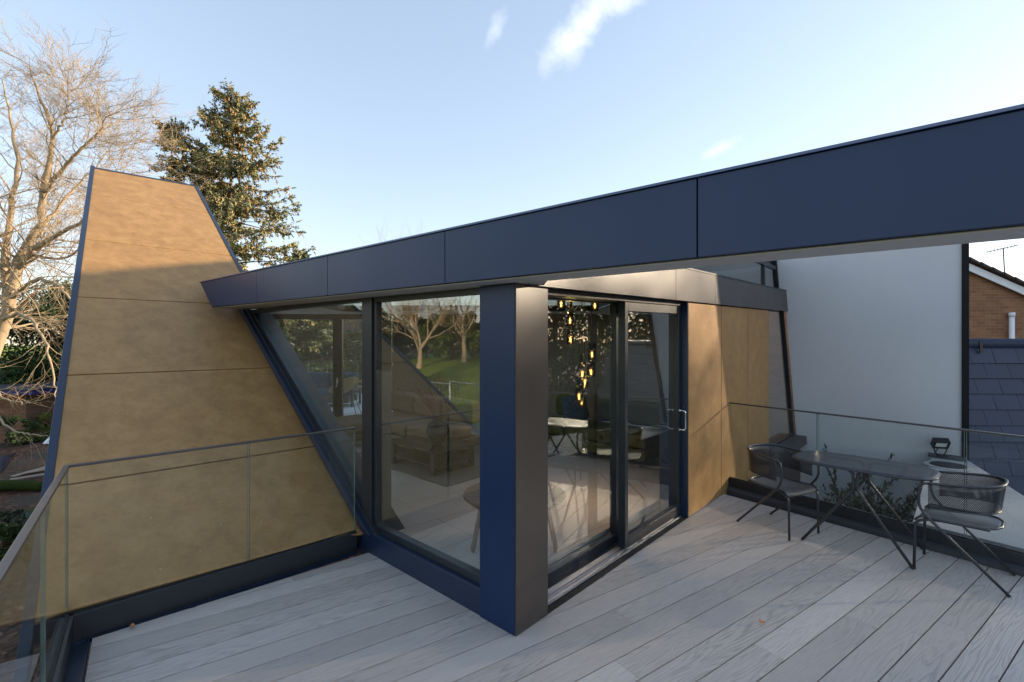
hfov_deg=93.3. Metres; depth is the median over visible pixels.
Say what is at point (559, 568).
window frame
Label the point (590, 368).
pendant lamp
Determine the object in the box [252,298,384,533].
window frame
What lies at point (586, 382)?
pendant lamp
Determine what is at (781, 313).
window frame
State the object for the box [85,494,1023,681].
terrace deck
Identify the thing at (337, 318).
rear doors
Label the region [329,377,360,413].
wicker chair
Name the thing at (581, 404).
pendant lamp
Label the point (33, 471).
plank
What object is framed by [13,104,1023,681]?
modern house
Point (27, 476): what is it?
plank
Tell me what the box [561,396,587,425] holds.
cushion
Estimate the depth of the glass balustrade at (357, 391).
16.97 m
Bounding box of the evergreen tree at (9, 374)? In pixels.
[0,274,72,384]
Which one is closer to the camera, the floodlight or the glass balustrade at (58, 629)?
the glass balustrade at (58, 629)
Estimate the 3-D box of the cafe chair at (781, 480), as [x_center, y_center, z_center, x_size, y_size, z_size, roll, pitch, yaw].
[2.639,1.450,4.797,0.545,0.782,0.560,0,0,-24]
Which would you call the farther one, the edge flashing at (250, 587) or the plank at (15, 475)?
the plank at (15, 475)
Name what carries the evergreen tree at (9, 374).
on the ground
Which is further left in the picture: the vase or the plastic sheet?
the plastic sheet
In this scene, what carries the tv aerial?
on the brick house at (996, 303)
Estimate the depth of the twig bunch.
6.66 m
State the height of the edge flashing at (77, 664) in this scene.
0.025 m
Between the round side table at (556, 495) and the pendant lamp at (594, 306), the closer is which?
the round side table at (556, 495)
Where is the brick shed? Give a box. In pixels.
[0,381,57,442]
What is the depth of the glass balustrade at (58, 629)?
3.00 m
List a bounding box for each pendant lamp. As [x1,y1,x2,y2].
[557,301,564,308]
[566,301,573,325]
[567,326,573,343]
[575,302,582,401]
[578,302,584,406]
[578,302,585,378]
[582,302,588,386]
[587,311,594,376]
[588,334,595,359]
[591,303,598,310]
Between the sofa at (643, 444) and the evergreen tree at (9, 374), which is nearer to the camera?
the sofa at (643, 444)
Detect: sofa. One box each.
[308,372,361,406]
[357,391,479,451]
[391,435,479,475]
[548,394,658,467]
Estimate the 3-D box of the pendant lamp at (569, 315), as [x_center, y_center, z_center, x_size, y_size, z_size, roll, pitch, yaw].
[0.600,-0.381,5.000,0.084,0.438,0.084,0,0,0]
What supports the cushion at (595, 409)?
on the sofa at (643, 444)
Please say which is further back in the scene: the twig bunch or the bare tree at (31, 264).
the bare tree at (31, 264)
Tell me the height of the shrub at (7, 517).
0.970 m
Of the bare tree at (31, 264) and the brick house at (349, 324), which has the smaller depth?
the bare tree at (31, 264)
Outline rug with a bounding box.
[358,446,563,486]
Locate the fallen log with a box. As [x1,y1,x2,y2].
[0,480,42,490]
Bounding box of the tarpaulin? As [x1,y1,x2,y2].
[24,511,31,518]
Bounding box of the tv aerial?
[986,242,1018,271]
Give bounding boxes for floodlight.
[930,437,950,456]
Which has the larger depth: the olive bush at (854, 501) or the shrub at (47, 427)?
the shrub at (47, 427)
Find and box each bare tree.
[0,4,220,463]
[0,158,81,322]
[362,212,421,242]
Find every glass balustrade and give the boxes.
[0,427,356,681]
[301,361,392,392]
[729,402,1023,566]
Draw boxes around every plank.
[10,473,43,479]
[11,466,44,476]
[22,468,44,473]
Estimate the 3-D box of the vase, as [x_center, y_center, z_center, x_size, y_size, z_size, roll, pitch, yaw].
[-1.020,1.230,6.650,0.320,0.350,0.320,0,0,0]
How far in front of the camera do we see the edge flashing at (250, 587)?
3.57 m
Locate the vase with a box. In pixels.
[426,417,448,444]
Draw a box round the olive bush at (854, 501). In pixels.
[804,443,922,522]
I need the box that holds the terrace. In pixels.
[327,393,392,415]
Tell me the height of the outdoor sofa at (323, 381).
0.910 m
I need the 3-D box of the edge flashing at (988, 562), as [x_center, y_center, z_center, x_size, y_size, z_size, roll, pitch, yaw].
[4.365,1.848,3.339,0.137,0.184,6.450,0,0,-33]
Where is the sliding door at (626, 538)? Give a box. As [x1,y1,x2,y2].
[618,301,685,548]
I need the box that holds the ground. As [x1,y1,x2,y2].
[0,345,361,681]
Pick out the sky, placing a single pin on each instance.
(434, 115)
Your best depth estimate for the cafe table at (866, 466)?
4.29 m
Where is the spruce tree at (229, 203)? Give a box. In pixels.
[148,78,356,356]
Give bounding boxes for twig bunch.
[397,369,475,417]
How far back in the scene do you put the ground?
9.71 m
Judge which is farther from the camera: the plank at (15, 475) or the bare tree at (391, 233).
the bare tree at (391, 233)
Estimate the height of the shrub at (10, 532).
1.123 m
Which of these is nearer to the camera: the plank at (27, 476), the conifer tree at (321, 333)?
the plank at (27, 476)
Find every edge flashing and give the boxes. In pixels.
[65,636,90,681]
[73,551,357,645]
[727,486,1023,577]
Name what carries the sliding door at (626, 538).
in the modern house at (851, 258)
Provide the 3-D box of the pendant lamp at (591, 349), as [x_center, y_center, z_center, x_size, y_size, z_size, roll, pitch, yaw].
[0.835,-0.205,5.050,0.084,0.789,0.084,0,0,0]
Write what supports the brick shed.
on the ground
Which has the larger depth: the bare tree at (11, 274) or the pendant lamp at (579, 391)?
the bare tree at (11, 274)
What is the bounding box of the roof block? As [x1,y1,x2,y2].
[913,452,1023,551]
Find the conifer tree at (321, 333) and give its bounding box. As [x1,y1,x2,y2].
[270,247,361,373]
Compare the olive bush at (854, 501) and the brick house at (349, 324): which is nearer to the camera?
the olive bush at (854, 501)
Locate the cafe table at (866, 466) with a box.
[791,451,940,568]
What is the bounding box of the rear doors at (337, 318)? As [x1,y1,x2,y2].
[272,314,394,416]
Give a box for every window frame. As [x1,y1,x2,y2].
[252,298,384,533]
[374,288,479,583]
[548,298,617,582]
[769,311,793,447]
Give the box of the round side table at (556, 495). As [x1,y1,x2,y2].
[463,482,565,552]
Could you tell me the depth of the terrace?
13.09 m
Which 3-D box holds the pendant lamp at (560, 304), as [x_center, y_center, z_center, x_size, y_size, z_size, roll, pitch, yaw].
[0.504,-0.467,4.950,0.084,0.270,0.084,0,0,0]
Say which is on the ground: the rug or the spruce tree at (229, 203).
the spruce tree at (229, 203)
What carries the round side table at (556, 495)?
on the modern house at (851, 258)
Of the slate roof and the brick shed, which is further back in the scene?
the brick shed
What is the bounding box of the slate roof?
[969,339,1023,495]
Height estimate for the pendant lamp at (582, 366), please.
0.999 m
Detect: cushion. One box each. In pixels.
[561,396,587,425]
[586,394,603,423]
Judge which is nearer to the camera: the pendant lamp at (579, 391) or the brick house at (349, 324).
the pendant lamp at (579, 391)
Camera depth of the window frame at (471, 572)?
4.21 m
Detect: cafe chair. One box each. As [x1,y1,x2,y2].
[736,443,819,540]
[913,470,1015,596]
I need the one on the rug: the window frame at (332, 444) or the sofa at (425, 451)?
the sofa at (425, 451)
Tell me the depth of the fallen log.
14.35 m
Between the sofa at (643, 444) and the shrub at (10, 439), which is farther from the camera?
the shrub at (10, 439)
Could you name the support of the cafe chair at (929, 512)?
on the terrace deck
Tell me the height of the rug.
0.012 m
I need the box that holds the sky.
[0,0,1023,344]
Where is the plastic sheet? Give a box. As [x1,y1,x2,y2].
[0,453,15,471]
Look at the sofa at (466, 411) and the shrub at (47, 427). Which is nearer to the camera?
the sofa at (466, 411)
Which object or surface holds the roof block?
on the lower courtyard
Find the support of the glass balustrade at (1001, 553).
on the terrace deck
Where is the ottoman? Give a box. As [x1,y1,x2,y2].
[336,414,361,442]
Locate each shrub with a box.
[0,415,45,446]
[0,508,27,539]
[0,522,34,562]
[24,412,51,438]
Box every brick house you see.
[316,319,361,381]
[769,257,1023,442]
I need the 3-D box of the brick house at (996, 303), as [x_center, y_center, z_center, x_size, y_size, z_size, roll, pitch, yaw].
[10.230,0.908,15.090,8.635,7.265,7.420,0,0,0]
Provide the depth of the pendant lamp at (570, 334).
5.21 m

